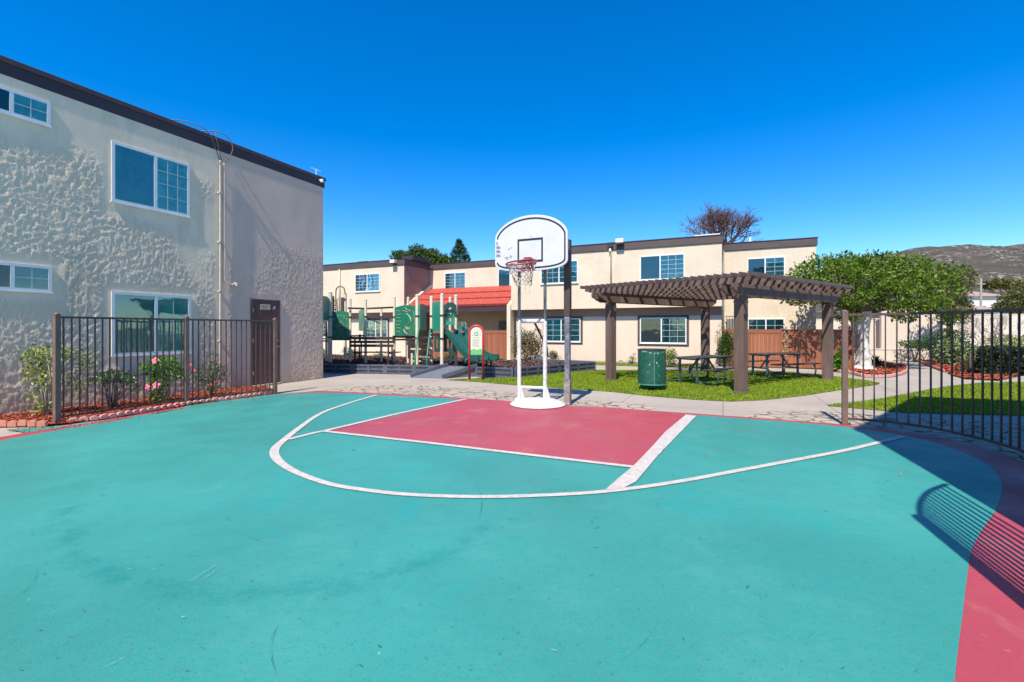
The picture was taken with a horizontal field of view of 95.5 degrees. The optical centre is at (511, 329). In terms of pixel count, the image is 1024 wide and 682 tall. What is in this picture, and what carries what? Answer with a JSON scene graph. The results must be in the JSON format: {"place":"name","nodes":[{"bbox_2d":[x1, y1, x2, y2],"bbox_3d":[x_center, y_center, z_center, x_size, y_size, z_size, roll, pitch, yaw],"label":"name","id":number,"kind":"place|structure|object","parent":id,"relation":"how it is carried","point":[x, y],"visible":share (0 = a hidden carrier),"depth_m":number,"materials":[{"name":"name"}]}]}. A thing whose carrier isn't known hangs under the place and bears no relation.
{"place":"outdoors","nodes":[
{"label":"outdoors","id":0,"kind":"place"},
{"bbox_2d":[388,243,454,263],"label":"roadside tree","id":1,"kind":"object","parent":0,"point":[432,255],"visible":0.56,"depth_m":41.65,"materials":[{"name":"green plant"}]},
{"bbox_2d":[444,352,453,358],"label":"shrub","id":2,"kind":"object","parent":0,"point":[446,355],"visible":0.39,"depth_m":20.21,"materials":[{"name":"green plant"}]},
{"bbox_2d":[323,354,578,367],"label":"playground ground","id":3,"kind":"structure","parent":0,"point":[439,364],"depth_m":18.08,"materials":[{"name":"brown wood"}]},
{"bbox_2d":[349,337,399,364],"bbox_3d":[-4.975,0.790,16.958,1.740,1.020,0.515,0,0,4],"label":"park bench","id":4,"kind":"object","parent":3,"relation":"on","point":[355,345],"visible":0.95,"depth_m":16.73,"materials":[{"name":"grey metal"}]},
{"bbox_2d":[323,286,498,366],"bbox_3d":[-3.847,-0.216,17.550,7.633,3.074,2.833,0,0,20],"label":"play structure","id":5,"kind":"object","parent":3,"relation":"on","point":[409,322],"visible":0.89,"depth_m":17.30,"materials":[{"name":"green plastic"}]},
{"bbox_2d":[475,359,595,377],"bbox_3d":[0.619,1.350,16.277,2.879,0.300,4.554,0,0,37],"label":"playground border","id":6,"kind":"object","parent":3,"relation":"on","point":[531,370],"visible":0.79,"depth_m":14.90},
{"bbox_2d":[449,238,471,261],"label":"conifer","id":7,"kind":"object","parent":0,"point":[461,253],"visible":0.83,"depth_m":43.80,"materials":[{"name":"green plant"}]},
{"bbox_2d":[323,385,654,409],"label":"flagstone paving","id":8,"kind":"structure","parent":0,"point":[443,392],"depth_m":10.87,"materials":[{"name":"beige stone"}]},
{"bbox_2d":[564,239,571,404],"bbox_3d":[1.106,-0.136,9.237,0.125,3.272,0.125,0,0,24],"label":"steel pole","id":9,"kind":"object","parent":8,"relation":"on","point":[567,328],"visible":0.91,"depth_m":9.19,"materials":[{"name":"grey metal"}]},
{"bbox_2d":[0,392,1001,681],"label":"court surface","id":10,"kind":"object","parent":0,"point":[872,562],"visible":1,"depth_m":3.07,"materials":[{"name":"teal paint"}]},
{"bbox_2d":[9,395,900,474],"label":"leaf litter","id":11,"kind":"object","parent":10,"relation":"on","point":[149,414],"visible":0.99,"depth_m":7.42,"materials":[{"name":"brown plant"}]},
{"bbox_2d":[8,425,944,675],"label":"court scuffs","id":12,"kind":"object","parent":10,"relation":"on","point":[403,581],"visible":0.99,"depth_m":2.50,"materials":[{"name":"paint"}]},
{"bbox_2d":[330,399,685,465],"bbox_3d":[0.202,1.492,7.503,4.743,0.001,3.665,0,0,24],"label":"court key","id":13,"kind":"object","parent":10,"relation":"on","point":[620,436],"visible":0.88,"depth_m":6.98,"materials":[{"name":"red paint"}]},
{"bbox_2d":[495,215,567,408],"bbox_3d":[0.422,-0.379,9.146,1.279,3.733,1.124,0,0,-17],"label":"basketball hoop","id":14,"kind":"object","parent":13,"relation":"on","point":[528,243],"visible":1,"depth_m":9.15,"materials":[{"name":"white paint"}]},
{"bbox_2d":[102,448,1006,667],"bbox_3d":[-0.486,1.482,3.917,6.369,0.001,3.762,0,0,0],"label":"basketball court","id":15,"kind":"object","parent":10,"relation":"on","point":[213,571],"visible":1,"depth_m":2.75,"materials":[{"name":"teal paint"}]},
{"bbox_2d":[269,395,904,497],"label":"court lines","id":16,"kind":"object","parent":10,"relation":"on","point":[633,474],"visible":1,"depth_m":5.18,"materials":[{"name":"white paint"}]},
{"bbox_2d":[0,391,1023,681],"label":"court border","id":17,"kind":"object","parent":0,"point":[990,647],"visible":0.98,"depth_m":2.80,"materials":[{"name":"red paint"}]},
{"bbox_2d":[7,391,313,432],"bbox_3d":[-6.052,1.498,9.073,0.588,0.001,5.190,0,0,29],"label":"court overspill","id":18,"kind":"object","parent":17,"relation":"on","point":[53,427],"visible":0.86,"depth_m":8.88,"materials":[{"name":"teal paint"}]},
{"bbox_2d":[0,354,1023,436],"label":"path","id":19,"kind":"structure","parent":0,"point":[819,402],"depth_m":11.08,"materials":[{"name":"concrete"}]},
{"bbox_2d":[0,419,47,426],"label":"garden edging","id":20,"kind":"object","parent":19,"relation":"on","point":[24,422],"visible":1,"depth_m":7.13,"materials":[{"name":"ceramic"}]},
{"bbox_2d":[0,55,325,414],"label":"apartment building","id":21,"kind":"structure","parent":19,"relation":"on","point":[111,206],"depth_m":9.79,"materials":[{"name":"paint"}]},
{"bbox_2d":[0,85,51,128],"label":"window","id":22,"kind":"structure","parent":21,"relation":"in","point":[13,103],"depth_m":8.17,"materials":[{"name":"glass"}]},
{"bbox_2d":[0,262,53,293],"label":"window","id":23,"kind":"structure","parent":21,"relation":"in","point":[24,278],"depth_m":8.18,"materials":[{"name":"glass"}]},
{"bbox_2d":[110,141,190,218],"bbox_3d":[-7.715,-3.160,10.009,0.029,1.240,1.540,0,0,24],"label":"window","id":24,"kind":"structure","parent":21,"relation":"in","point":[154,182],"depth_m":9.95,"materials":[{"name":"glass"}]},
{"bbox_2d":[111,291,191,357],"bbox_3d":[-7.710,-0.095,10.018,0.029,1.330,1.560,0,0,24],"label":"window","id":25,"kind":"structure","parent":21,"relation":"in","point":[123,304],"depth_m":9.91,"materials":[{"name":"glass"}]},
{"bbox_2d":[250,299,282,385],"bbox_3d":[-6.563,0.355,12.455,0.130,2.290,0.870,0,0,24],"label":"door","id":26,"kind":"structure","parent":21,"relation":"in","point":[260,309],"depth_m":12.42,"materials":[{"name":"brown paint"}]},
{"bbox_2d":[69,390,277,422],"bbox_3d":[-6.307,1.460,9.169,0.188,0.088,3.848,0,0,22],"label":"garden edging","id":27,"kind":"object","parent":19,"relation":"on","point":[121,413],"visible":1,"depth_m":8.61,"materials":[{"name":"white stone"}]},
{"bbox_2d":[340,348,356,354],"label":"shrub","id":28,"kind":"object","parent":19,"relation":"on","point":[352,350],"visible":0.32,"depth_m":23.00,"materials":[{"name":"green plant"}]},
{"bbox_2d":[323,364,436,373],"bbox_3d":[-5.853,1.350,15.879,7.409,0.300,0.141,0,0,9],"label":"playground border","id":29,"kind":"object","parent":19,"relation":"on","point":[369,368],"visible":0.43,"depth_m":15.65,"materials":[{"name":"stone"}]},
{"bbox_2d":[410,363,477,378],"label":"access ramp","id":30,"kind":"structure","parent":19,"relation":"on","point":[444,370],"depth_m":14.61,"materials":[{"name":"grey concrete"}]},
{"bbox_2d":[429,330,506,358],"bbox_3d":[-2.264,0.765,23.818,4.670,1.470,0.100,0,0,24],"label":"wood fence","id":31,"kind":"object","parent":19,"relation":"on","point":[495,341],"visible":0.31,"depth_m":23.20,"materials":[{"name":"brown wood"}]},
{"bbox_2d":[510,327,542,360],"bbox_3d":[0.757,0.709,21.617,1.783,1.683,1.283,0,0,0],"label":"shrub","id":32,"kind":"object","parent":19,"relation":"on","point":[528,343],"visible":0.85,"depth_m":21.44,"materials":[{"name":"green plant"}]},
{"bbox_2d":[323,233,817,364],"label":"apartment building","id":33,"kind":"structure","parent":19,"relation":"on","point":[486,291],"depth_m":21.21,"materials":[{"name":"beige paint"}]},
{"bbox_2d":[323,321,327,338],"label":"window","id":34,"kind":"structure","parent":33,"relation":"in","point":[324,323],"depth_m":28.20,"materials":[{"name":"white plastic"}]},
{"bbox_2d":[354,273,379,292],"bbox_3d":[-8.190,-2.610,26.312,1.832,1.040,0.069,0,0,24],"label":"window","id":35,"kind":"structure","parent":33,"relation":"in","point":[370,282],"depth_m":26.29,"materials":[{"name":"glass"}]},
{"bbox_2d":[363,318,388,336],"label":"window","id":36,"kind":"structure","parent":33,"relation":"in","point":[373,328],"depth_m":26.54,"materials":[{"name":"glass"}]},
{"bbox_2d":[445,272,465,287],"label":"window","id":37,"kind":"structure","parent":33,"relation":"in","point":[456,279],"depth_m":26.71,"materials":[{"name":"glass"}]},
{"bbox_2d":[458,321,465,327],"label":"window","id":38,"kind":"structure","parent":33,"relation":"in","point":[460,323],"depth_m":26.55,"materials":[{"name":"glass"}]},
{"bbox_2d":[498,269,510,285],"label":"window","id":39,"kind":"structure","parent":33,"relation":"in","point":[504,277],"depth_m":25.44,"materials":[{"name":"glass"}]},
{"bbox_2d":[540,260,577,284],"bbox_3d":[2.185,-2.625,21.599,1.852,1.070,0.069,0,0,24],"label":"window","id":40,"kind":"structure","parent":33,"relation":"in","point":[556,275],"depth_m":21.60,"materials":[{"name":"glass"}]},
{"bbox_2d":[543,316,582,343],"bbox_3d":[2.373,0.050,21.953,1.973,1.300,0.069,0,0,24],"label":"window","id":41,"kind":"structure","parent":33,"relation":"in","point":[555,324],"depth_m":21.97,"materials":[{"name":"glass"}]},
{"bbox_2d":[639,253,684,280],"bbox_3d":[6.350,-2.610,19.707,1.861,1.080,0.069,0,0,24],"label":"window","id":42,"kind":"structure","parent":33,"relation":"in","point":[652,267],"depth_m":19.72,"materials":[{"name":"glass"}]},
{"bbox_2d":[638,315,688,345],"bbox_3d":[6.506,0.060,20.076,2.124,1.320,0.069,0,0,24],"label":"window","id":43,"kind":"structure","parent":33,"relation":"in","point":[653,330],"depth_m":20.07,"materials":[{"name":"glass"}]},
{"bbox_2d":[747,256,784,275],"bbox_3d":[10.966,-2.565,20.093,1.486,1.070,0.069,0,0,24],"label":"window","id":44,"kind":"structure","parent":33,"relation":"in","point":[770,265],"depth_m":20.08,"materials":[{"name":"glass"}]},
{"bbox_2d":[748,318,784,328],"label":"window","id":45,"kind":"structure","parent":33,"relation":"in","point":[756,323],"depth_m":20.09,"materials":[{"name":"glass"}]},
{"bbox_2d":[521,359,717,366],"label":"concrete curb","id":46,"kind":"structure","parent":19,"relation":"on","point":[714,365],"depth_m":19.98,"materials":[{"name":"grey concrete"}]},
{"bbox_2d":[715,323,733,365],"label":"shrub","id":47,"kind":"object","parent":19,"relation":"on","point":[722,345],"visible":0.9,"depth_m":18.51,"materials":[{"name":"green plant"}]},
{"bbox_2d":[722,328,851,368],"bbox_3d":[10.476,0.735,17.867,4.390,1.530,0.100,0,0,24],"label":"wood fence","id":48,"kind":"object","parent":19,"relation":"on","point":[774,341],"visible":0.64,"depth_m":17.77,"materials":[{"name":"brown wood"}]},
{"bbox_2d":[783,327,788,361],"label":"dried vine","id":49,"kind":"object","parent":48,"relation":"attached to","point":[784,340],"visible":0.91,"depth_m":17.78,"materials":[{"name":"brown plant"}]},
{"bbox_2d":[816,318,879,356],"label":"garden wall","id":50,"kind":"structure","parent":19,"relation":"on","point":[836,325],"depth_m":24.23,"materials":[{"name":"paint"}]},
{"bbox_2d":[838,362,906,377],"bbox_3d":[13.814,1.448,17.006,7.605,0.117,1.662,0,0,-37],"label":"garden edging","id":51,"kind":"object","parent":19,"relation":"on","point":[880,375],"visible":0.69,"depth_m":14.67,"materials":[{"name":"beige concrete"}]},
{"bbox_2d":[870,348,936,360],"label":"garden wall","id":52,"kind":"structure","parent":19,"relation":"on","point":[891,354],"depth_m":21.82,"materials":[{"name":"paint"}]},
{"bbox_2d":[880,307,946,353],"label":"garden wall","id":53,"kind":"structure","parent":19,"relation":"on","point":[902,332],"depth_m":23.27,"materials":[{"name":"paint"}]},
{"bbox_2d":[898,339,937,361],"bbox_3d":[18.361,0.976,21.181,1.358,1.068,1.260,0,0,0],"label":"shrub","id":54,"kind":"object","parent":19,"relation":"on","point":[913,345],"visible":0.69,"depth_m":21.16,"materials":[{"name":"green plant"}]},
{"bbox_2d":[916,359,944,371],"bbox_3d":[17.387,1.449,19.604,0.155,0.116,8.146,0,0,34],"label":"garden edging","id":55,"kind":"object","parent":19,"relation":"on","point":[928,364],"visible":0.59,"depth_m":18.54,"materials":[{"name":"ceramic"}]},
{"bbox_2d":[953,314,1023,352],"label":"garden wall","id":56,"kind":"structure","parent":19,"relation":"on","point":[1014,320],"depth_m":24.00,"materials":[{"name":"paint"}]},
{"bbox_2d":[0,0,1023,268],"label":"sky","id":57,"kind":"structure","parent":0,"point":[858,126],"materials":[{"name":"blue"}]},
{"bbox_2d":[596,362,711,368],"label":"lawn grass","id":58,"kind":"structure","parent":0,"point":[618,364],"depth_m":19.13,"materials":[{"name":"green plant"}]},
{"bbox_2d":[447,369,879,400],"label":"lawn","id":59,"kind":"structure","parent":0,"point":[684,397],"depth_m":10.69,"materials":[{"name":"plant"}]},
{"bbox_2d":[468,325,483,379],"bbox_3d":[-1.052,0.693,13.739,0.478,1.654,0.068,0,0,3],"label":"playground sign","id":60,"kind":"object","parent":59,"relation":"on","point":[475,339],"visible":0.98,"depth_m":13.72,"materials":[{"name":"white plastic"}]},
{"bbox_2d":[637,348,665,389],"bbox_3d":[3.459,0.995,11.514,0.683,1.010,0.683,0,0,0],"label":"trash can","id":61,"kind":"object","parent":59,"relation":"on","point":[651,368],"visible":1,"depth_m":11.23,"materials":[{"name":"green metal"}]},
{"bbox_2d":[666,355,749,384],"bbox_3d":[5.350,1.133,13.050,1.900,0.735,1.768,0,0,-36],"label":"picnic table","id":62,"kind":"object","parent":59,"relation":"on","point":[696,358],"visible":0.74,"depth_m":12.87,"materials":[{"name":"black metal"}]},
{"bbox_2d":[580,271,853,393],"bbox_3d":[5.959,0.121,13.541,6.460,2.758,4.709,0,0,-36],"label":"pergola","id":63,"kind":"object","parent":59,"relation":"on","point":[705,292],"visible":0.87,"depth_m":12.71,"materials":[{"name":"brown wood"}]},
{"bbox_2d":[732,352,820,377],"bbox_3d":[8.350,1.133,14.750,1.800,0.735,1.768,0,0,-20],"label":"picnic table","id":64,"kind":"object","parent":59,"relation":"on","point":[781,354],"visible":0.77,"depth_m":14.55,"materials":[{"name":"black metal"}]},
{"bbox_2d":[679,201,763,242],"bbox_3d":[15.972,-4.204,35.782,6.465,11.424,6.090,0,0,0],"label":"bare tree","id":65,"kind":"object","parent":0,"point":[721,221],"visible":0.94,"depth_m":34.84,"materials":[{"name":"brown plant"}]},
{"bbox_2d":[745,410,1023,461],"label":"flagstone paving","id":66,"kind":"structure","parent":0,"point":[819,417],"depth_m":7.26,"materials":[{"name":"beige stone"}]},
{"bbox_2d":[841,308,1023,452],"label":"metal fence","id":67,"kind":"object","parent":66,"relation":"on","point":[845,314],"visible":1,"depth_m":6.37,"materials":[{"name":"brown metal"}]},
{"bbox_2d":[816,244,1023,318],"bbox_3d":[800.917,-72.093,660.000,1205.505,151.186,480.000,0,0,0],"label":"rocky hill","id":68,"kind":"structure","parent":0,"point":[993,262],"depth_m":657.39,"materials":[{"name":"grey stone"}]},
{"bbox_2d":[828,381,1023,414],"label":"lawn grass","id":69,"kind":"structure","parent":0,"point":[902,402],"depth_m":9.53,"materials":[{"name":"green plant"}]},
{"bbox_2d":[933,291,1002,313],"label":"house","id":70,"kind":"structure","parent":0,"point":[988,299],"depth_m":85.00,"materials":[{"name":"white paint"}]},
{"bbox_2d":[959,306,997,313],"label":"house","id":71,"kind":"structure","parent":0,"point":[981,308],"depth_m":60.01,"materials":[{"name":"white plastic"}]},
{"bbox_2d":[976,278,984,305],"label":"utility pole","id":72,"kind":"object","parent":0,"point":[980,283],"visible":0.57,"depth_m":79.94,"materials":[{"name":"beige wood"}]},
{"bbox_2d":[977,277,1023,293],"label":"distant tree","id":73,"kind":"object","parent":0,"point":[1004,283],"visible":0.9,"depth_m":108.89,"materials":[{"name":"green plant"}]},
{"bbox_2d":[989,284,1023,313],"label":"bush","id":74,"kind":"object","parent":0,"point":[1017,299],"visible":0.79,"depth_m":25.87,"materials":[{"name":"green plant"}]},
{"bbox_2d":[1005,244,1023,248],"bbox_3d":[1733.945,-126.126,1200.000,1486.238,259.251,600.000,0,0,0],"label":"hill","id":75,"kind":"structure","parent":0,"point":[1020,246],"depth_m":1371.52,"materials":[{"name":"grey stone"}]},
{"label":"mulch bed","id":76,"kind":"structure","parent":0,"visible":0},
{"bbox_2d":[924,264,978,343],"bbox_3d":[19.804,-0.735,21.024,2.373,4.488,2.040,0,0,0],"label":"olive tree","id":77,"kind":"object","parent":76,"relation":"on","point":[962,303],"visible":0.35,"depth_m":20.71,"materials":[{"name":"green plant"}]},
{"bbox_2d":[926,314,977,338],"bbox_3d":[19.368,0.417,20.516,1.584,2.183,1.495,0,0,0],"label":"topiary","id":78,"kind":"object","parent":76,"relation":"on","point":[946,321],"visible":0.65,"depth_m":20.37,"materials":[{"name":"green plant"}]},
{"bbox_2d":[928,338,978,364],"bbox_3d":[18.404,1.160,19.170,1.865,1.657,1.560,0,0,0],"label":"shrub","id":79,"kind":"object","parent":76,"relation":"on","point":[956,351],"visible":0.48,"depth_m":19.05,"materials":[{"name":"green plant"}]},
{"bbox_2d":[933,326,976,352],"bbox_3d":[18.732,0.691,19.826,1.218,1.650,1.216,0,0,0],"label":"topiary","id":80,"kind":"object","parent":76,"relation":"on","point":[948,331],"visible":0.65,"depth_m":19.66,"materials":[{"name":"green plant"}]},
{"bbox_2d":[954,356,977,372],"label":"shrub","id":81,"kind":"object","parent":76,"relation":"on","point":[966,364],"visible":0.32,"depth_m":15.92,"materials":[{"name":"green plant"}]},
{"bbox_2d":[921,359,1022,379],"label":"mulch","id":82,"kind":"object","parent":76,"relation":"on","point":[947,367],"visible":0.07,"depth_m":14.89,"materials":[{"name":"red wood"}]},
{"bbox_2d":[915,333,946,360],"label":"shrub","id":83,"kind":"object","parent":82,"relation":"on","point":[928,340],"visible":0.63,"depth_m":20.54,"materials":[{"name":"green plant"}]},
{"bbox_2d":[954,315,1023,345],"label":"bare shrub","id":84,"kind":"object","parent":82,"relation":"on","point":[986,331],"visible":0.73,"depth_m":18.53,"materials":[{"name":"brown plant"}]},
{"bbox_2d":[969,344,1023,375],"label":"hedge","id":85,"kind":"object","parent":76,"relation":"on","point":[987,359],"visible":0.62,"depth_m":15.01,"materials":[{"name":"green plant"}]},
{"bbox_2d":[984,332,1023,346],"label":"shrub","id":86,"kind":"object","parent":76,"relation":"on","point":[1015,342],"visible":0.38,"depth_m":19.41,"materials":[{"name":"green plant"}]},
{"label":"mulch bed","id":87,"kind":"structure","parent":0,"visible":0},
{"bbox_2d":[89,368,140,406],"bbox_3d":[-7.520,1.107,8.796,0.999,0.759,0.418,0,0,0],"label":"shrub","id":88,"kind":"object","parent":87,"relation":"on","point":[113,396],"visible":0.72,"depth_m":8.77,"materials":[{"name":"green plant"}]},
{"bbox_2d":[0,385,272,423],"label":"mulch","id":89,"kind":"object","parent":87,"relation":"on","point":[37,416],"visible":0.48,"depth_m":8.65,"materials":[{"name":"red wood"}]},
{"bbox_2d":[15,343,98,415],"bbox_3d":[-7.808,0.859,7.985,1.115,1.286,0.604,0,0,-18],"label":"shrub","id":90,"kind":"object","parent":89,"relation":"on","point":[46,407],"visible":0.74,"depth_m":7.91,"materials":[{"name":"green plant"}]},
{"bbox_2d":[189,351,233,395],"bbox_3d":[-6.510,0.979,10.098,0.896,1.009,0.526,0,0,0],"label":"rose bush","id":91,"kind":"object","parent":89,"relation":"on","point":[212,380],"visible":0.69,"depth_m":10.06,"materials":[{"name":"green plant"}]},
{"bbox_2d":[136,355,183,402],"bbox_3d":[-6.878,1.001,9.164,0.901,0.986,0.562,0,0,0],"label":"hibiscus","id":92,"kind":"object","parent":87,"relation":"on","point":[166,373],"visible":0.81,"depth_m":9.14,"materials":[{"name":"green plant"}]},
{"bbox_2d":[52,312,276,424],"bbox_3d":[-6.414,0.619,9.111,0.231,1.763,3.954,0,0,25],"label":"metal fence","id":93,"kind":"object","parent":87,"relation":"on","point":[56,366],"visible":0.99,"depth_m":8.52,"materials":[{"name":"black metal"}]},
{"label":"lawn","id":94,"kind":"structure","parent":0,"visible":0},
{"bbox_2d":[548,350,561,359],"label":"shrub","id":95,"kind":"object","parent":94,"relation":"on","point":[552,354],"visible":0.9,"depth_m":20.95,"materials":[{"name":"green plant"}]},
{"bbox_2d":[628,354,636,362],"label":"shrub","id":96,"kind":"object","parent":94,"relation":"on","point":[632,358],"visible":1,"depth_m":19.79,"materials":[{"name":"green plant"}]},
{"bbox_2d":[665,347,678,364],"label":"shrub","id":97,"kind":"object","parent":94,"relation":"on","point":[670,353],"visible":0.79,"depth_m":18.93,"materials":[{"name":"green plant"}]},
{"label":"mulch bed","id":98,"kind":"structure","parent":0,"visible":0},
{"bbox_2d":[833,348,850,371],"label":"shrub","id":99,"kind":"object","parent":98,"relation":"on","point":[837,360],"visible":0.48,"depth_m":16.25,"materials":[{"name":"green plant"}]},
{"bbox_2d":[806,361,905,374],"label":"mulch","id":100,"kind":"object","parent":98,"relation":"on","point":[890,368],"visible":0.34,"depth_m":16.72,"materials":[{"name":"brown wood"}]},
{"bbox_2d":[780,249,973,368],"bbox_3d":[13.455,-0.759,17.403,7.207,4.519,4.143,0,0,0],"label":"whitewashed tree","id":101,"kind":"object","parent":100,"relation":"on","point":[879,290],"visible":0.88,"depth_m":16.71,"materials":[{"name":"green plant"}]},
{"bbox_2d":[871,353,884,364],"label":"spiky plant","id":102,"kind":"object","parent":98,"relation":"on","point":[877,359],"visible":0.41,"depth_m":18.86,"materials":[{"name":"plant"}]}
]}

